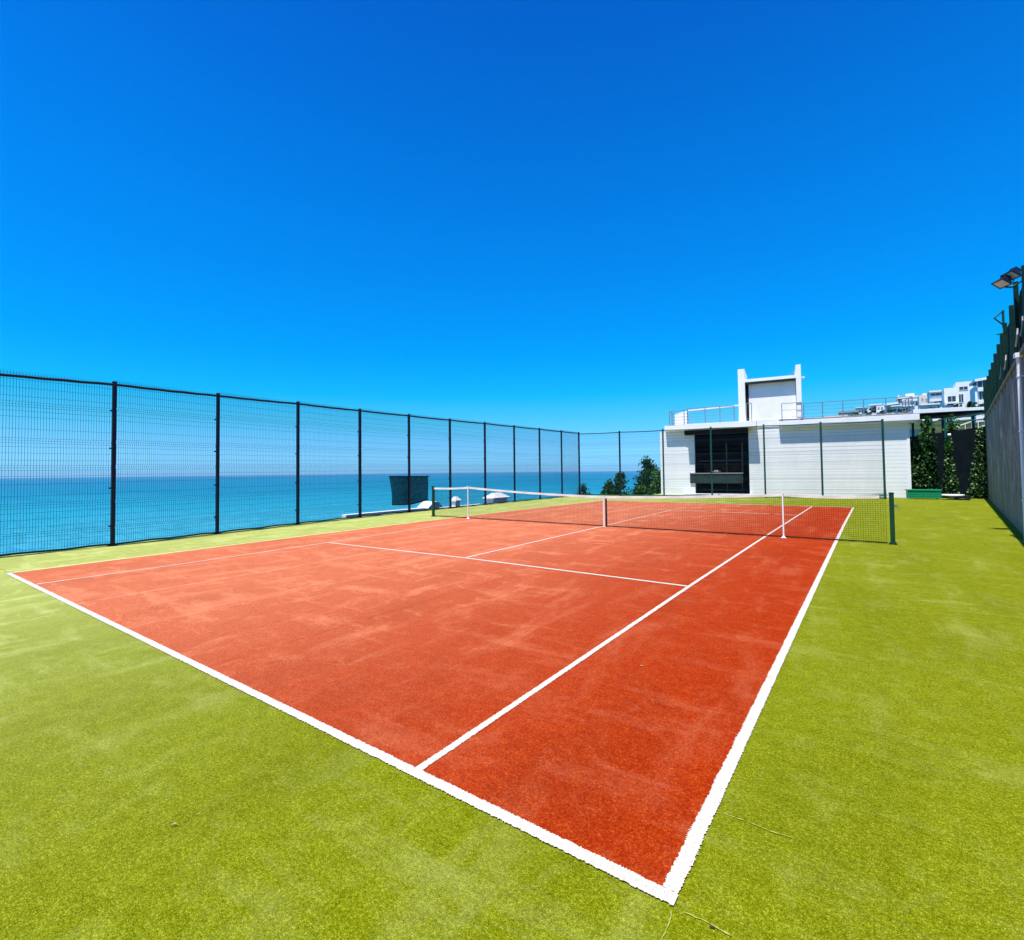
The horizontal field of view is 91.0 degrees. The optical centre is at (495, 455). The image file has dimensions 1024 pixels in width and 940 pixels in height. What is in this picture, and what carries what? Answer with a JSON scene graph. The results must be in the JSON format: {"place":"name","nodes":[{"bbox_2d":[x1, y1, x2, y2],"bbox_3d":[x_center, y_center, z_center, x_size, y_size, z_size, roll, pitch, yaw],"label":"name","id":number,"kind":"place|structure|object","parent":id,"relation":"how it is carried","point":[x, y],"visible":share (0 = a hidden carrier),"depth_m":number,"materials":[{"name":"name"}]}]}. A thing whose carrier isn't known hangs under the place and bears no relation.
{"place":"outdoors","nodes":[
{"label":"outdoors","id":0,"kind":"place"},
{"bbox_2d":[0,471,660,554],"bbox_3d":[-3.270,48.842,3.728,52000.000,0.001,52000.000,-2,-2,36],"label":"sea","id":1,"kind":"structure","parent":0,"point":[31,493],"depth_m":964.82,"materials":[{"name":"liquid"}]},
{"bbox_2d":[482,493,507,502],"bbox_3d":[0.056,3.225,30.670,0.860,1.920,1.700,-2,-2,36],"label":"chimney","id":2,"kind":"object","parent":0,"point":[497,498],"visible":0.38,"depth_m":30.36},
{"bbox_2d":[0,494,1023,939],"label":"ground","id":3,"kind":"structure","parent":0,"point":[878,774],"depth_m":2.56,"materials":[{"name":"plant"}]},
{"bbox_2d":[0,369,579,556],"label":"fence","id":4,"kind":"object","parent":3,"relation":"on","point":[362,414],"visible":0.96,"depth_m":15.06,"materials":[{"name":"metal"}]},
{"bbox_2d":[389,475,427,504],"bbox_3d":[-3.646,1.446,21.318,0.078,1.275,2.281,-2,-2,36],"label":"shade cloth","id":5,"kind":"object","parent":4,"relation":"attached to","point":[400,488],"visible":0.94,"depth_m":21.23,"materials":[{"name":"black fabric"}]},
{"bbox_2d":[0,500,853,939],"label":"tennis court","id":6,"kind":"object","parent":3,"relation":"on","point":[596,694],"visible":0.94,"depth_m":4.94,"materials":[{"name":"red"}]},
{"bbox_2d":[466,486,469,518],"bbox_3d":[-0.985,1.665,17.937,0.110,1.146,0.115,-2,-2,36],"label":"singles stick","id":7,"kind":"object","parent":6,"relation":"on","point":[468,500],"visible":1,"depth_m":17.93,"materials":[{"name":"white paint"}]},
{"bbox_2d":[781,493,786,537],"bbox_3d":[6.905,1.433,12.095,0.110,1.071,0.115,-2,-2,36],"label":"singles stick","id":8,"kind":"object","parent":6,"relation":"on","point":[783,536],"visible":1,"depth_m":12.08,"materials":[{"name":"white paint"}]},
{"bbox_2d":[431,486,434,516],"bbox_3d":[-2.358,1.720,18.988,0.150,1.140,0.150,-2,-2,36],"label":"net post","id":9,"kind":"object","parent":3,"relation":"on","point":[433,502],"visible":1,"depth_m":18.95,"materials":[{"name":"green metal"}]},
{"bbox_2d":[578,419,885,498],"bbox_3d":[13.043,0.370,30.207,16.650,4.220,0.115,-2,-2,26],"label":"fence","id":10,"kind":"object","parent":3,"relation":"on","point":[765,478],"visible":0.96,"depth_m":29.83,"materials":[{"name":"metal"}]},
{"bbox_2d":[660,364,919,497],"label":"pavilion","id":11,"kind":"structure","parent":3,"relation":"on","point":[771,401],"depth_m":30.12,"materials":[{"name":"white paint"}]},
{"bbox_2d":[699,443,743,472],"bbox_3d":[14.865,0.163,33.271,2.700,1.910,0.110,-2,-2,30],"label":"window frame","id":12,"kind":"structure","parent":11,"relation":"in","point":[726,460],"depth_m":33.03,"materials":[{"name":"black metal"}]},
{"bbox_2d":[888,492,898,544],"bbox_3d":[8.597,1.355,10.877,0.203,1.120,0.150,-2,-2,36],"label":"net post","id":13,"kind":"object","parent":3,"relation":"on","point":[892,505],"visible":1,"depth_m":10.86,"materials":[{"name":"green metal"}]},
{"bbox_2d":[434,487,887,542],"bbox_3d":[3.111,1.538,14.976,13.570,1.125,0.121,-2,-2,36],"label":"tennis net","id":14,"kind":"object","parent":13,"relation":"attached to","point":[489,512],"visible":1,"depth_m":13.59,"materials":[{"name":"black fabric"}]},
{"bbox_2d":[910,430,923,436],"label":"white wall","id":15,"kind":"structure","parent":3,"relation":"on","point":[916,432],"depth_m":32.32,"materials":[{"name":"white paint"}]},
{"bbox_2d":[905,489,941,499],"bbox_3d":[22.248,2.006,26.202,1.400,0.500,0.640,-2,-2,31],"label":"storage box","id":16,"kind":"object","parent":3,"relation":"on","point":[923,493],"visible":0.98,"depth_m":26.00,"materials":[{"name":"green paint"}]},
{"bbox_2d":[910,436,938,488],"bbox_3d":[23.188,0.616,27.240,1.202,3.401,0.595,-2,-2,36],"label":"climbing plant","id":17,"kind":"object","parent":3,"relation":"on","point":[920,445],"visible":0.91,"depth_m":27.20,"materials":[{"name":"green plant"}]},
{"bbox_2d":[918,413,961,435],"bbox_3d":[24.915,-0.018,28.262,2.150,4.647,1.293,-2,-2,36],"label":"leafy bush","id":18,"kind":"object","parent":3,"relation":"on","point":[929,426],"visible":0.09,"depth_m":28.51,"materials":[{"name":"green plant"}]},
{"bbox_2d":[909,407,983,436],"bbox_3d":[27.240,-0.212,30.536,3.300,5.100,3.300,-2,-2,32],"label":"canopy","id":19,"kind":"object","parent":3,"relation":"on","point":[937,413],"visible":0.52,"depth_m":29.62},
{"bbox_2d":[910,413,987,497],"bbox_3d":[24.223,-0.117,26.967,0.764,4.750,3.341,1,-3,-44],"label":"screen fence","id":20,"kind":"object","parent":3,"relation":"on","point":[963,444],"visible":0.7,"depth_m":26.63,"materials":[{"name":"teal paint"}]},
{"bbox_2d":[941,437,959,497],"bbox_3d":[24.028,0.632,26.607,0.836,3.277,0.546,-2,-2,36],"label":"climbing plant","id":21,"kind":"object","parent":3,"relation":"on","point":[950,478],"visible":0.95,"depth_m":26.57,"materials":[{"name":"green plant"}]},
{"bbox_2d":[941,494,964,499],"bbox_3d":[23.128,2.094,25.486,0.914,0.260,0.914,-2,-2,36],"label":"table","id":22,"kind":"object","parent":3,"relation":"on","point":[952,497],"visible":0.98,"depth_m":25.39,"materials":[{"name":"white paint"}]},
{"bbox_2d":[955,497,970,499],"bbox_3d":[23.291,2.150,25.115,0.581,0.102,0.582,-2,-2,36],"label":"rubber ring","id":23,"kind":"object","parent":3,"relation":"on","point":[958,498],"visible":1,"depth_m":24.93,"materials":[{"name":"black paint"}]},
{"bbox_2d":[956,417,984,428],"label":"white stairs","id":24,"kind":"structure","parent":3,"relation":"on","point":[971,423],"depth_m":31.53,"materials":[{"name":"paint"}]},
{"bbox_2d":[966,426,987,498],"bbox_3d":[24.886,0.348,25.975,1.062,3.787,0.549,-2,-2,36],"label":"climbing plant","id":25,"kind":"object","parent":3,"relation":"on","point":[981,478],"visible":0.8,"depth_m":25.89,"materials":[{"name":"green plant"}]},
{"bbox_2d":[983,343,1023,535],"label":"retaining wall","id":26,"kind":"structure","parent":3,"relation":"on","point":[1004,426],"depth_m":14.52,"materials":[{"name":"concrete"}]},
{"bbox_2d":[983,265,1023,419],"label":"windscreen fence","id":27,"kind":"object","parent":26,"relation":"on","point":[1011,341],"visible":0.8,"depth_m":14.63,"materials":[{"name":"green metal"}]},
{"bbox_2d":[991,274,1013,288],"bbox_3d":[11.901,-4.087,11.796,0.306,0.271,0.372,-1,-2,9],"label":"floodlight","id":28,"kind":"object","parent":27,"relation":"attached to","point":[1003,282],"visible":1,"depth_m":11.74,"materials":[{"name":"black paint"}]},
{"bbox_2d":[1000,266,1020,280],"bbox_3d":[12.028,-4.242,11.706,0.306,0.271,0.372,-1,-2,9],"label":"floodlight","id":29,"kind":"object","parent":27,"relation":"attached to","point":[1014,273],"visible":0.7,"depth_m":11.62,"materials":[{"name":"black paint"}]},
{"bbox_2d":[0,0,1023,477],"label":"sky","id":30,"kind":"structure","parent":0,"point":[582,216],"materials":[{"name":"blue"}]},
{"bbox_2d":[909,419,984,432],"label":"hillside","id":31,"kind":"structure","parent":0,"point":[937,425],"depth_m":162.04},
{"bbox_2d":[577,483,590,494],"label":"round tree","id":32,"kind":"object","parent":31,"relation":"on","point":[583,489],"visible":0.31,"depth_m":59.39,"materials":[{"name":"green plant"}]},
{"bbox_2d":[600,478,617,495],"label":"round tree","id":33,"kind":"object","parent":31,"relation":"on","point":[604,491],"visible":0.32,"depth_m":58.73,"materials":[{"name":"green plant"}]},
{"bbox_2d":[607,471,628,495],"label":"round tree","id":34,"kind":"object","parent":31,"relation":"on","point":[617,490],"visible":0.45,"depth_m":57.91,"materials":[{"name":"green plant"}]},
{"bbox_2d":[624,484,651,494],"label":"leafy bush","id":35,"kind":"object","parent":31,"relation":"on","point":[640,492],"visible":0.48,"depth_m":53.91,"materials":[{"name":"green plant"}]},
{"bbox_2d":[633,455,658,490],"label":"pointed tree","id":36,"kind":"object","parent":31,"relation":"on","point":[644,472],"visible":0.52,"depth_m":57.47,"materials":[{"name":"green plant"}]},
{"bbox_2d":[645,467,660,494],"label":"leafy bush","id":37,"kind":"object","parent":31,"relation":"on","point":[654,473],"visible":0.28,"depth_m":52.17,"materials":[{"name":"green plant"}]},
{"bbox_2d":[838,410,861,415],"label":"villa","id":38,"kind":"object","parent":31,"relation":"on","point":[849,413],"visible":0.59,"depth_m":206.14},
{"bbox_2d":[855,406,867,414],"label":"villa","id":39,"kind":"object","parent":31,"relation":"on","point":[861,408],"visible":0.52,"depth_m":244.46,"materials":[{"name":"white concrete"}]},
{"bbox_2d":[867,404,881,414],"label":"villa","id":40,"kind":"object","parent":31,"relation":"on","point":[868,410],"visible":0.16,"depth_m":338.22,"materials":[{"name":"white concrete"}]},
{"bbox_2d":[876,405,883,413],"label":"villa","id":41,"kind":"object","parent":31,"relation":"on","point":[879,407],"visible":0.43,"depth_m":288.35,"materials":[{"name":"white concrete"}]},
{"bbox_2d":[884,402,898,413],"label":"villa","id":42,"kind":"object","parent":31,"relation":"on","point":[892,404],"visible":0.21,"depth_m":300.56,"materials":[{"name":"white paint"}]},
{"bbox_2d":[890,405,901,413],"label":"villa","id":43,"kind":"object","parent":31,"relation":"on","point":[894,407],"visible":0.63,"depth_m":260.28,"materials":[{"name":"white concrete"}]},
{"bbox_2d":[897,393,917,412],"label":"villa","id":44,"kind":"object","parent":31,"relation":"on","point":[915,402],"visible":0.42,"depth_m":264.70,"materials":[{"name":"white paint"}]},
{"bbox_2d":[918,393,926,408],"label":"villa","id":45,"kind":"object","parent":31,"relation":"on","point":[922,398],"visible":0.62,"depth_m":246.71,"materials":[{"name":"white paint"}]},
{"bbox_2d":[918,403,938,421],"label":"villa","id":46,"kind":"object","parent":31,"relation":"on","point":[928,406],"visible":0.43,"depth_m":195.34,"materials":[{"name":"white concrete"}]},
{"bbox_2d":[927,390,941,418],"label":"villa","id":47,"kind":"object","parent":31,"relation":"on","point":[934,396],"visible":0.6,"depth_m":220.79,"materials":[{"name":"white paint"}]},
{"bbox_2d":[941,381,972,420],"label":"villa","id":48,"kind":"object","parent":31,"relation":"on","point":[958,393],"visible":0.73,"depth_m":194.38,"materials":[{"name":"white paint"}]},
{"bbox_2d":[948,396,955,401],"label":"window","id":49,"kind":"structure","parent":48,"relation":"in","point":[950,398],"depth_m":195.36,"materials":[{"name":"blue glass"}]},
{"bbox_2d":[959,394,962,402],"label":"window","id":50,"kind":"structure","parent":48,"relation":"in","point":[960,395],"depth_m":193.84,"materials":[{"name":"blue glass"}]},
{"bbox_2d":[959,386,967,390],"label":"window","id":51,"kind":"structure","parent":48,"relation":"in","point":[966,387],"depth_m":193.42,"materials":[{"name":"blue glass"}]},
{"bbox_2d":[965,401,979,407],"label":"hillside tree","id":52,"kind":"object","parent":31,"relation":"on","point":[969,404],"visible":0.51,"depth_m":151.67,"materials":[{"name":"green plant"}]},
{"bbox_2d":[969,377,986,422],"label":"villa","id":53,"kind":"object","parent":31,"relation":"on","point":[976,393],"visible":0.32,"depth_m":161.76,"materials":[{"name":"white paint"}]},
{"bbox_2d":[979,392,983,399],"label":"window","id":54,"kind":"structure","parent":53,"relation":"in","point":[980,393],"depth_m":161.33,"materials":[{"name":"blue glass"}]},
{"bbox_2d":[977,380,986,386],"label":"window","id":55,"kind":"structure","parent":53,"relation":"in","point":[980,383],"depth_m":161.41,"materials":[{"name":"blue glass"}]},
{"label":"coastal slope","id":56,"kind":"structure","parent":0,"visible":0},
{"bbox_2d":[342,504,475,517],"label":"low wall","id":57,"kind":"structure","parent":56,"relation":"on","point":[369,513],"depth_m":23.13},
{"bbox_2d":[417,501,441,508],"bbox_3d":[-3.390,3.209,25.848,0.800,1.720,1.050,-2,-2,36],"label":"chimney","id":58,"kind":"object","parent":57,"relation":"on","point":[423,505],"visible":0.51,"depth_m":25.64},
{"bbox_2d":[452,497,461,506],"bbox_3d":[-2.185,3.168,27.477,0.460,1.880,0.500,-2,-2,36],"label":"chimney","id":59,"kind":"object","parent":57,"relation":"on","point":[456,502],"visible":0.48,"depth_m":27.36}
]}

